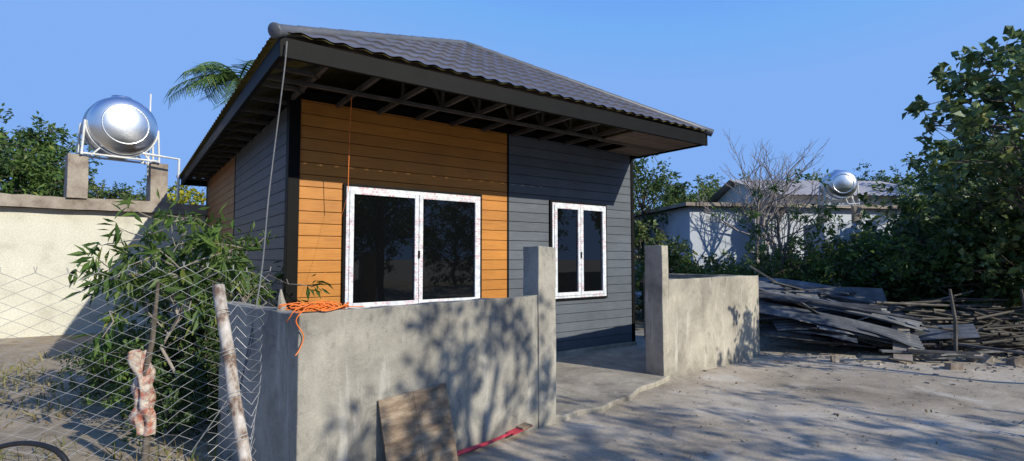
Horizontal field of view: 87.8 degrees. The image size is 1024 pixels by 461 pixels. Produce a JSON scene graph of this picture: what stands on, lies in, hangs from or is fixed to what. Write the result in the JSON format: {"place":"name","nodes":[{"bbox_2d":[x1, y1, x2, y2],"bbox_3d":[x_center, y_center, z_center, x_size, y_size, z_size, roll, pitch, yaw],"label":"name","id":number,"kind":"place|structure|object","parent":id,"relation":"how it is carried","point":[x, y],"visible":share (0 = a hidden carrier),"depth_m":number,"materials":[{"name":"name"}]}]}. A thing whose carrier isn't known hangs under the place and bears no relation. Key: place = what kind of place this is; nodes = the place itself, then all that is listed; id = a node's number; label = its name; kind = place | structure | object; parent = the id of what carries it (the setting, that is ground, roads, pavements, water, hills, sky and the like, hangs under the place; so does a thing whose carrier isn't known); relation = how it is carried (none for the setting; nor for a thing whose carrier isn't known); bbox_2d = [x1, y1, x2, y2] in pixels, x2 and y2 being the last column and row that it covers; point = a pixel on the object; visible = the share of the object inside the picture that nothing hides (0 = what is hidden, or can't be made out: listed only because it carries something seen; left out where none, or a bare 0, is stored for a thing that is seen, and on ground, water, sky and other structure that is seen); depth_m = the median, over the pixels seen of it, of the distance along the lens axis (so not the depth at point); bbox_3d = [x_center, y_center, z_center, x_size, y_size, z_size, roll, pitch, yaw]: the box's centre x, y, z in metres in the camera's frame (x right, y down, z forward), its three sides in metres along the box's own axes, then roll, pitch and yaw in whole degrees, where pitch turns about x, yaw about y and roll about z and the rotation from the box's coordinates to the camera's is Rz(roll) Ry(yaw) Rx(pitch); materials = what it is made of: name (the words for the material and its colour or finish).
{"place":"outdoors","nodes":[
{"label":"outdoors","id":0,"kind":"place"},
{"bbox_2d":[0,350,230,460],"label":"dry grass","id":1,"kind":"structure","parent":0,"point":[34,416],"depth_m":5.66,"materials":[{"name":"brown plant"}]},
{"bbox_2d":[0,298,1023,460],"bbox_3d":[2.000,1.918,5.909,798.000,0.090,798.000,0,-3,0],"label":"ground","id":2,"kind":"structure","parent":0,"point":[585,437],"depth_m":5.33,"materials":[{"name":"grey concrete"}]},
{"bbox_2d":[0,135,46,193],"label":"background tree","id":3,"kind":"object","parent":2,"relation":"on","point":[7,162],"visible":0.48,"depth_m":18.55,"materials":[{"name":"green plant"}]},
{"bbox_2d":[0,132,76,196],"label":"background tree","id":4,"kind":"object","parent":2,"relation":"on","point":[23,164],"visible":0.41,"depth_m":20.34,"materials":[{"name":"green plant"}]},
{"bbox_2d":[0,102,103,198],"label":"background tree","id":5,"kind":"object","parent":2,"relation":"on","point":[30,134],"visible":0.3,"depth_m":21.94,"materials":[{"name":"green plant"}]},
{"bbox_2d":[0,161,117,197],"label":"background tree","id":6,"kind":"object","parent":2,"relation":"on","point":[96,169],"visible":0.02,"depth_m":27.50,"materials":[{"name":"green plant"}]},
{"bbox_2d":[0,193,206,338],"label":"boundary wall","id":7,"kind":"structure","parent":2,"relation":"on","point":[45,235],"depth_m":11.11,"materials":[{"name":"beige paint"}]},
{"bbox_2d":[64,94,179,202],"bbox_3d":[-8.678,-1.916,11.880,1.174,2.546,1.941,-3,-4,42],"label":"water tank","id":8,"kind":"object","parent":7,"relation":"on","point":[121,128],"visible":1,"depth_m":11.53,"materials":[{"name":"silver metal"}]},
{"bbox_2d":[51,179,168,200],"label":"background tree","id":9,"kind":"object","parent":2,"relation":"on","point":[98,193],"visible":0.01,"depth_m":24.19,"materials":[{"name":"green plant"}]},
{"bbox_2d":[48,319,180,400],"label":"garden shrub","id":10,"kind":"object","parent":2,"relation":"on","point":[99,381],"visible":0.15,"depth_m":5.91,"materials":[{"name":"green plant"}]},
{"bbox_2d":[57,324,184,418],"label":"garden shrub","id":11,"kind":"object","parent":2,"relation":"on","point":[97,368],"visible":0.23,"depth_m":5.30,"materials":[{"name":"green plant"}]},
{"bbox_2d":[88,175,173,201],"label":"background tree","id":12,"kind":"object","parent":2,"relation":"on","point":[110,194],"visible":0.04,"depth_m":25.09,"materials":[{"name":"green plant"}]},
{"bbox_2d":[0,261,270,460],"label":"chain link fence","id":13,"kind":"object","parent":2,"relation":"on","point":[253,426],"visible":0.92,"depth_m":3.10,"materials":[{"name":"metal"}]},
{"bbox_2d":[0,441,69,460],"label":"garden hose","id":14,"kind":"object","parent":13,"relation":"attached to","point":[60,454],"visible":1,"depth_m":2.62,"materials":[{"name":"black rubber"}]},
{"bbox_2d":[127,283,159,460],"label":"cloth wrapped sapling","id":15,"kind":"object","parent":2,"relation":"on","point":[138,382],"visible":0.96,"depth_m":4.21,"materials":[{"name":"beige fabric"}]},
{"bbox_2d":[62,209,226,353],"bbox_3d":[-3.543,0.867,5.241,1.444,2.203,1.617,-2,-4,37],"label":"mango sapling","id":16,"kind":"object","parent":2,"relation":"on","point":[147,242],"visible":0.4,"depth_m":5.21,"materials":[{"name":"green plant"}]},
{"bbox_2d":[87,313,218,415],"bbox_3d":[-3.405,1.395,5.425,1.466,1.155,1.482,-1,-3,14],"label":"garden shrub","id":17,"kind":"object","parent":2,"relation":"on","point":[135,346],"visible":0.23,"depth_m":5.09,"materials":[{"name":"green plant"}]},
{"bbox_2d":[67,189,261,435],"bbox_3d":[-3.145,0.781,4.821,1.537,2.344,1.720,2,-3,-29],"label":"mango sapling","id":18,"kind":"object","parent":2,"relation":"on","point":[208,247],"visible":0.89,"depth_m":4.70,"materials":[{"name":"green plant"}]},
{"bbox_2d":[136,181,204,204],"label":"background tree","id":19,"kind":"object","parent":2,"relation":"on","point":[172,191],"depth_m":25.59,"materials":[{"name":"green plant"}]},
{"bbox_2d":[139,182,205,214],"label":"yellow flower bush","id":20,"kind":"object","parent":2,"relation":"on","point":[182,195],"visible":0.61,"depth_m":14.97,"materials":[{"name":"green plant"}]},
{"bbox_2d":[111,301,239,445],"bbox_3d":[-3.009,1.370,5.266,1.526,1.350,1.532,2,-4,-34],"label":"garden shrub","id":21,"kind":"object","parent":2,"relation":"on","point":[204,365],"visible":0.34,"depth_m":4.77,"materials":[{"name":"green plant"}]},
{"bbox_2d":[156,343,229,437],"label":"garden shrub","id":22,"kind":"object","parent":2,"relation":"on","point":[203,413],"visible":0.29,"depth_m":4.52,"materials":[{"name":"green plant"}]},
{"bbox_2d":[162,59,253,111],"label":"palm tree","id":23,"kind":"object","parent":2,"relation":"on","point":[223,76],"visible":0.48,"depth_m":16.58,"materials":[{"name":"green plant"}]},
{"bbox_2d":[141,283,297,415],"bbox_3d":[-2.908,1.314,5.598,1.755,1.547,1.748,1,-3,-25],"label":"garden shrub","id":24,"kind":"object","parent":2,"relation":"on","point":[196,348],"visible":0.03,"depth_m":5.20,"materials":[{"name":"green plant"}]},
{"bbox_2d":[183,292,276,389],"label":"garden shrub","id":25,"kind":"object","parent":2,"relation":"on","point":[228,299],"visible":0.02,"depth_m":6.48,"materials":[{"name":"green plant"}]},
{"bbox_2d":[212,284,251,460],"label":"fence post","id":26,"kind":"object","parent":2,"relation":"on","point":[234,399],"visible":1,"depth_m":3.09,"materials":[{"name":"wood"}]},
{"bbox_2d":[162,222,332,327],"bbox_3d":[-2.931,0.940,5.814,1.548,2.109,1.383,-2,-4,35],"label":"mango sapling","id":27,"kind":"object","parent":2,"relation":"on","point":[230,287],"visible":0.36,"depth_m":5.79,"materials":[{"name":"green plant"}]},
{"bbox_2d":[246,282,278,306],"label":"garden shrub","id":28,"kind":"object","parent":2,"relation":"on","point":[275,294],"visible":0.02,"depth_m":6.50,"materials":[{"name":"green plant"}]},
{"bbox_2d":[217,246,555,460],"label":"concrete wall","id":29,"kind":"structure","parent":2,"relation":"on","point":[490,363],"depth_m":4.01,"materials":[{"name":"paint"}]},
{"bbox_2d":[276,289,286,310],"bbox_3d":[-1.625,0.505,3.744,0.076,0.183,0.078,-3,-4,44],"label":"mortar stub","id":30,"kind":"object","parent":29,"relation":"on","point":[281,299],"visible":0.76,"depth_m":3.73,"materials":[{"name":"paint"}]},
{"bbox_2d":[378,383,457,460],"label":"plywood board","id":31,"kind":"object","parent":2,"relation":"on","point":[416,425],"visible":1,"depth_m":3.97,"materials":[{"name":"brown wood"}]},
{"bbox_2d":[457,422,532,454],"bbox_3d":[-0.185,1.786,4.566,0.148,0.064,0.988,-3,-4,44],"label":"red handled hand tool","id":32,"kind":"object","parent":2,"relation":"on","point":[520,428],"visible":0.79,"depth_m":4.58,"materials":[{"name":"plastic"}]},
{"bbox_2d":[22,346,1021,459],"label":"fallen leaves","id":33,"kind":"object","parent":2,"relation":"on","point":[926,411],"visible":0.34,"depth_m":5.42,"materials":[{"name":"brown plant"}]},
{"bbox_2d":[556,341,636,355],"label":"plinth","id":34,"kind":"structure","parent":2,"relation":"on","point":[590,349],"depth_m":8.86,"materials":[{"name":"grey concrete"}]},
{"bbox_2d":[205,95,634,340],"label":"corner posts","id":35,"kind":"object","parent":34,"relation":"on","point":[291,216],"visible":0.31,"depth_m":6.18,"materials":[{"name":"black metal"}]},
{"bbox_2d":[211,99,630,350],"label":"house wall","id":36,"kind":"structure","parent":34,"relation":"on","point":[451,187],"depth_m":7.63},
{"bbox_2d":[205,156,234,301],"bbox_3d":[-6.207,0.380,11.215,0.026,3.350,4.080,2,-4,-36],"label":"side wood siding","id":37,"kind":"object","parent":36,"relation":"attached to","point":[220,189],"visible":0.3,"depth_m":10.70,"materials":[{"name":"wood"}]},
{"bbox_2d":[232,107,286,306],"bbox_3d":[-3.788,0.208,7.891,0.022,3.350,4.050,2,-4,-36],"label":"side gray siding","id":38,"kind":"object","parent":36,"relation":"attached to","point":[254,157],"visible":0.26,"depth_m":7.51,"materials":[{"name":"grey wood"}]},
{"bbox_2d":[297,99,506,311],"bbox_3d":[-1.288,0.165,7.072,2.985,3.350,0.022,2,-4,-36],"label":"front wood siding","id":39,"kind":"object","parent":36,"relation":"attached to","point":[317,239],"visible":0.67,"depth_m":6.83,"materials":[{"name":"orange wood"}]},
{"bbox_2d":[344,186,479,308],"bbox_3d":[-1.252,0.247,7.057,1.939,1.525,0.075,2,-4,-36],"label":"frame","id":40,"kind":"object","parent":36,"relation":"attached to","point":[417,197],"visible":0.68,"depth_m":7.00,"materials":[{"name":"white plastic"}]},
{"bbox_2d":[341,183,481,307],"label":"black trim","id":41,"kind":"structure","parent":40,"relation":"attached to","point":[344,232],"depth_m":6.66,"materials":[{"name":"metal"}]},
{"bbox_2d":[353,194,473,302],"bbox_3d":[-1.252,0.247,7.057,1.819,1.405,0.015,2,-4,-36],"label":"glass pane","id":42,"kind":"object","parent":40,"relation":"attached to","point":[383,263],"visible":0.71,"depth_m":6.96,"materials":[{"name":"black glass"}]},
{"bbox_2d":[188,39,699,180],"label":"roof trusses","id":43,"kind":"object","parent":36,"relation":"on","point":[304,84],"visible":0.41,"depth_m":6.78,"materials":[{"name":"wood"}]},
{"bbox_2d":[180,37,418,175],"bbox_3d":[-3.683,-2.269,9.890,3.545,1.628,10.350,2,-4,-36],"label":"roof underside","id":44,"kind":"object","parent":43,"relation":"on","point":[336,78],"visible":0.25,"depth_m":7.91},
{"bbox_2d":[278,97,363,355],"bbox_3d":[-1.559,-0.367,4.786,0.518,2.472,2.746,1,-3,-14],"label":"orange rope","id":45,"kind":"object","parent":43,"relation":"hanging from","point":[322,305],"visible":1,"depth_m":3.51,"materials":[{"name":"orange fabric"}]},
{"bbox_2d":[291,32,705,130],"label":"roof front","id":46,"kind":"structure","parent":43,"relation":"on","point":[471,60],"depth_m":6.98,"materials":[{"name":"tile"}]},
{"bbox_2d":[376,67,630,146],"bbox_3d":[-1.089,-2.178,11.773,2.901,1.616,10.350,2,-4,-36],"label":"roof underside","id":47,"kind":"object","parent":46,"relation":"attached to","point":[427,96],"visible":0.12,"depth_m":10.55,"materials":[{"name":"wood"}]},
{"bbox_2d":[598,131,697,156],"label":"soffit planks","id":48,"kind":"object","parent":43,"relation":"attached to","point":[635,138],"visible":0.94,"depth_m":8.38,"materials":[{"name":"wood"}]},
{"bbox_2d":[181,37,707,186],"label":"fascia boards","id":49,"kind":"object","parent":36,"relation":"on","point":[313,54],"visible":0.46,"depth_m":6.33,"materials":[{"name":"black wood"}]},
{"bbox_2d":[189,41,287,454],"bbox_3d":[-2.032,-0.084,4.135,0.224,3.207,1.056,0,-3,0],"label":"hanging cable","id":50,"kind":"object","parent":49,"relation":"hanging from","point":[246,361],"visible":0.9,"depth_m":4.24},
{"bbox_2d":[176,22,713,178],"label":"ridge caps","id":51,"kind":"object","parent":49,"relation":"on","point":[276,30],"visible":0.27,"depth_m":7.07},
{"bbox_2d":[509,134,631,350],"bbox_3d":[1.040,0.253,8.761,2.700,3.350,0.024,2,-4,-36],"label":"front gray siding","id":52,"kind":"object","parent":36,"relation":"attached to","point":[618,239],"visible":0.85,"depth_m":8.77,"materials":[{"name":"grey wood"}]},
{"bbox_2d":[552,202,606,298],"bbox_3d":[1.114,0.334,8.774,1.200,1.530,0.075,2,-4,-36],"label":"frame","id":53,"kind":"object","parent":36,"relation":"attached to","point":[580,208],"visible":0.9,"depth_m":8.74,"materials":[{"name":"white plastic"}]},
{"bbox_2d":[548,200,606,300],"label":"black trim","id":54,"kind":"structure","parent":53,"relation":"attached to","point":[550,228],"depth_m":8.67,"materials":[{"name":"metal"}]},
{"bbox_2d":[557,209,601,292],"bbox_3d":[1.114,0.334,8.774,1.080,1.410,0.015,2,-4,-36],"label":"glass pane","id":55,"kind":"object","parent":53,"relation":"attached to","point":[567,245],"visible":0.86,"depth_m":8.72,"materials":[{"name":"black glass"}]},
{"bbox_2d":[634,220,712,318],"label":"shrub","id":56,"kind":"object","parent":2,"relation":"on","point":[658,238],"visible":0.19,"depth_m":14.26,"materials":[{"name":"green plant"}]},
{"bbox_2d":[634,183,715,211],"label":"background tree","id":57,"kind":"object","parent":2,"relation":"on","point":[692,198],"visible":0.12,"depth_m":23.96,"materials":[{"name":"green plant"}]},
{"bbox_2d":[633,155,717,300],"bbox_3d":[4.881,-0.263,19.628,4.595,5.936,4.789,2,-4,-35],"label":"background tree","id":58,"kind":"object","parent":2,"relation":"on","point":[659,185],"visible":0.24,"depth_m":19.18,"materials":[{"name":"green plant"}]},
{"bbox_2d":[634,248,720,308],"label":"shrub","id":59,"kind":"object","parent":2,"relation":"on","point":[696,269],"visible":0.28,"depth_m":13.61,"materials":[{"name":"green plant"}]},
{"bbox_2d":[640,172,749,209],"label":"background tree","id":60,"kind":"object","parent":2,"relation":"on","point":[707,184],"visible":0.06,"depth_m":25.59,"materials":[{"name":"green plant"}]},
{"bbox_2d":[643,245,759,378],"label":"concrete wall","id":61,"kind":"structure","parent":2,"relation":"on","point":[693,323],"depth_m":7.56,"materials":[{"name":"concrete"}]},
{"bbox_2d":[679,249,755,275],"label":"shrub","id":62,"kind":"object","parent":2,"relation":"on","point":[712,257],"visible":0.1,"depth_m":14.17,"materials":[{"name":"green plant"}]},
{"bbox_2d":[713,173,743,192],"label":"background tree","id":63,"kind":"object","parent":2,"relation":"on","point":[718,183],"depth_m":28.20,"materials":[{"name":"green plant"}]},
{"bbox_2d":[707,261,770,277],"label":"shrub","id":64,"kind":"object","parent":2,"relation":"on","point":[728,272],"visible":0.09,"depth_m":13.11,"materials":[{"name":"green plant"}]},
{"bbox_2d":[478,345,1023,460],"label":"rubble","id":65,"kind":"object","parent":2,"relation":"on","point":[883,362],"visible":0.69,"depth_m":7.96,"materials":[{"name":"grey stone"}]},
{"bbox_2d":[687,130,829,272],"bbox_3d":[7.782,-0.386,16.412,3.666,5.897,3.894,1,-3,-13],"label":"bare tree","id":66,"kind":"object","parent":2,"relation":"on","point":[761,209],"visible":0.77,"depth_m":16.22,"materials":[{"name":"brown plant"}]},
{"bbox_2d":[634,206,900,296],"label":"walls","id":67,"kind":"structure","parent":2,"relation":"on","point":[698,230],"depth_m":17.26,"materials":[{"name":"grey paint"}]},
{"bbox_2d":[634,202,900,216],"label":"roof slab","id":68,"kind":"structure","parent":67,"relation":"on","point":[698,204],"depth_m":17.61,"materials":[{"name":"concrete"}]},
{"bbox_2d":[713,241,824,323],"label":"shrub","id":69,"kind":"object","parent":2,"relation":"on","point":[761,262],"visible":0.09,"depth_m":13.60,"materials":[{"name":"green plant"}]},
{"bbox_2d":[720,151,831,277],"bbox_3d":[8.171,0.033,16.720,3.147,5.106,3.348,-2,-3,28],"label":"bare tree","id":70,"kind":"object","parent":2,"relation":"on","point":[777,215],"visible":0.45,"depth_m":16.61,"materials":[{"name":"brown plant"}]},
{"bbox_2d":[711,169,871,278],"bbox_3d":[6.311,0.436,12.513,3.648,3.825,2.692,-2,-4,36],"label":"fruit tree","id":71,"kind":"object","parent":2,"relation":"on","point":[791,243],"visible":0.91,"depth_m":12.20,"materials":[{"name":"green plant"}]},
{"bbox_2d":[792,168,822,180],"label":"background tree","id":72,"kind":"object","parent":2,"relation":"on","point":[807,176],"depth_m":34.02,"materials":[{"name":"green plant"}]},
{"bbox_2d":[738,232,887,323],"bbox_3d":[6.978,1.301,12.818,2.704,2.628,3.323,1,-3,-14],"label":"shrub","id":73,"kind":"object","parent":2,"relation":"on","point":[777,262],"visible":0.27,"depth_m":12.39,"materials":[{"name":"green plant"}]},
{"bbox_2d":[748,195,918,204],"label":"walls","id":74,"kind":"structure","parent":2,"relation":"on","point":[849,200],"depth_m":19.64,"materials":[{"name":"white paint"}]},
{"bbox_2d":[717,183,906,202],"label":"gable ends","id":75,"kind":"object","parent":74,"relation":"on","point":[725,198],"visible":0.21,"depth_m":22.62,"materials":[{"name":"white paint"}]},
{"bbox_2d":[708,179,931,201],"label":"corrugated roof","id":76,"kind":"structure","parent":74,"relation":"on","point":[864,186],"depth_m":21.41,"materials":[{"name":"grey metal"}]},
{"bbox_2d":[782,250,886,287],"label":"shrub","id":77,"kind":"object","parent":2,"relation":"on","point":[841,265],"visible":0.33,"depth_m":12.07,"materials":[{"name":"green plant"}]},
{"bbox_2d":[803,170,875,285],"bbox_3d":[9.750,0.306,15.856,1.512,4.239,1.112,0,-3,0],"label":"water tank","id":78,"kind":"object","parent":2,"relation":"on","point":[845,185],"visible":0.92,"depth_m":15.56,"materials":[{"name":"silver metal"}]},
{"bbox_2d":[787,226,932,301],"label":"shrub","id":79,"kind":"object","parent":2,"relation":"on","point":[870,260],"visible":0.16,"depth_m":12.08,"materials":[{"name":"green plant"}]},
{"bbox_2d":[748,265,979,362],"bbox_3d":[6.184,1.518,9.973,4.660,1.758,3.857,0,-3,0],"label":"scrap sheet pile","id":80,"kind":"object","parent":2,"relation":"on","point":[838,316],"visible":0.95,"depth_m":9.08,"materials":[{"name":"grey wood"}]},
{"bbox_2d":[814,187,937,293],"bbox_3d":[9.252,0.627,12.503,3.264,3.422,2.408,1,-3,-14],"label":"fruit tree","id":81,"kind":"object","parent":2,"relation":"on","point":[858,223],"visible":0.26,"depth_m":12.82,"materials":[{"name":"green plant"}]},
{"bbox_2d":[854,159,917,183],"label":"background tree","id":82,"kind":"object","parent":2,"relation":"on","point":[878,177],"visible":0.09,"depth_m":35.76,"materials":[{"name":"green plant"}]},
{"bbox_2d":[886,174,898,184],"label":"background tree","id":83,"kind":"object","parent":2,"relation":"on","point":[895,179],"depth_m":33.80,"materials":[{"name":"green plant"}]},
{"bbox_2d":[821,224,973,312],"bbox_3d":[8.638,1.149,11.982,3.226,2.542,3.260,1,-3,-11],"label":"shrub","id":84,"kind":"object","parent":2,"relation":"on","point":[886,246],"visible":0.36,"depth_m":11.43,"materials":[{"name":"green plant"}]},
{"bbox_2d":[882,170,937,192],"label":"background tree","id":85,"kind":"object","parent":2,"relation":"on","point":[913,185],"depth_m":33.80,"materials":[{"name":"green plant"}]},
{"bbox_2d":[822,158,1007,320],"bbox_3d":[11.232,0.532,13.854,5.404,4.781,5.425,-2,-4,34],"label":"shrub","id":86,"kind":"object","parent":2,"relation":"on","point":[865,200],"visible":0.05,"depth_m":14.01,"materials":[{"name":"green plant"}]},
{"bbox_2d":[830,289,1023,357],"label":"stick pile","id":87,"kind":"object","parent":2,"relation":"on","point":[998,329],"visible":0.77,"depth_m":9.19,"materials":[{"name":"brown wood"}]},
{"bbox_2d":[830,353,1023,369],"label":"concrete rubble chunks","id":88,"kind":"object","parent":2,"relation":"on","point":[949,364],"visible":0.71,"depth_m":7.85,"materials":[{"name":"grey concrete"}]},
{"bbox_2d":[840,211,1020,323],"bbox_3d":[9.505,0.952,11.943,3.812,3.004,3.852,-2,-3,28],"label":"shrub","id":89,"kind":"object","parent":2,"relation":"on","point":[907,247],"visible":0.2,"depth_m":11.31,"materials":[{"name":"green plant"}]},
{"bbox_2d":[855,133,1021,277],"bbox_3d":[11.624,0.253,12.519,6.040,5.344,6.063,-1,-3,21],"label":"shrub","id":90,"kind":"object","parent":2,"relation":"on","point":[912,196],"visible":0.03,"depth_m":13.94,"materials":[{"name":"green plant"}]},
{"bbox_2d":[856,341,1023,358],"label":"timber offcut scraps","id":91,"kind":"object","parent":2,"relation":"on","point":[937,354],"visible":0.91,"depth_m":8.19,"materials":[{"name":"grey wood"}]},
{"bbox_2d":[867,179,1023,323],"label":"shrub","id":92,"kind":"object","parent":2,"relation":"on","point":[920,258],"visible":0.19,"depth_m":10.93,"materials":[{"name":"green plant"}]},
{"bbox_2d":[885,130,1023,308],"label":"round leaf tree","id":93,"kind":"object","parent":2,"relation":"on","point":[973,174],"visible":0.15,"depth_m":11.45,"materials":[{"name":"green plant"}]},
{"bbox_2d":[900,134,1016,192],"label":"background tree","id":94,"kind":"object","parent":2,"relation":"on","point":[912,164],"visible":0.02,"depth_m":20.60,"materials":[{"name":"green plant"}]},
{"bbox_2d":[902,25,1023,240],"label":"round leaf tree","id":95,"kind":"object","parent":2,"relation":"on","point":[971,121],"visible":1,"depth_m":9.10,"materials":[{"name":"green plant"}]},
{"bbox_2d":[905,167,1023,314],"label":"round leaf tree","id":96,"kind":"object","parent":2,"relation":"on","point":[994,259],"visible":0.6,"depth_m":10.41,"materials":[{"name":"green plant"}]},
{"bbox_2d":[918,184,1023,331],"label":"shrub","id":97,"kind":"object","parent":2,"relation":"on","point":[955,222],"visible":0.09,"depth_m":10.85,"materials":[{"name":"green plant"}]},
{"bbox_2d":[924,201,1023,331],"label":"shrub","id":98,"kind":"object","parent":2,"relation":"on","point":[1010,255],"visible":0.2,"depth_m":10.10,"materials":[{"name":"green plant"}]},
{"bbox_2d":[926,138,1023,207],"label":"background tree","id":99,"kind":"object","parent":2,"relation":"on","point":[936,175],"visible":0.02,"depth_m":19.00,"materials":[{"name":"green plant"}]},
{"bbox_2d":[0,0,1023,211],"label":"sky","id":100,"kind":"structure","parent":0,"point":[784,74],"materials":[{"name":"blue"}]},
{"bbox_2d":[556,331,669,421],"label":"yard paving","id":101,"kind":"structure","parent":0,"point":[598,381],"depth_m":6.77,"materials":[{"name":"grey concrete"}]},
{"bbox_2d":[854,136,962,210],"bbox_3d":[10.985,-3.557,12.875,2.829,5.582,6.046,1,-3,-24],"label":"power cable","id":102,"kind":"object","parent":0,"point":[901,184],"visible":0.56,"depth_m":14.73,"materials":[{"name":"black rubber"}]},
{"bbox_3d":[-4.733,-2.087,13.807,6.380,1.612,2.814,2,-4,-36],"label":"roof","id":103,"kind":"object","parent":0,"visible":0},
{"bbox_2d":[190,167,212,178],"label":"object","id":104,"kind":"object","parent":103,"relation":"on","point":[201,174],"depth_m":13.18,"materials":[{"name":"tile"}]}
]}

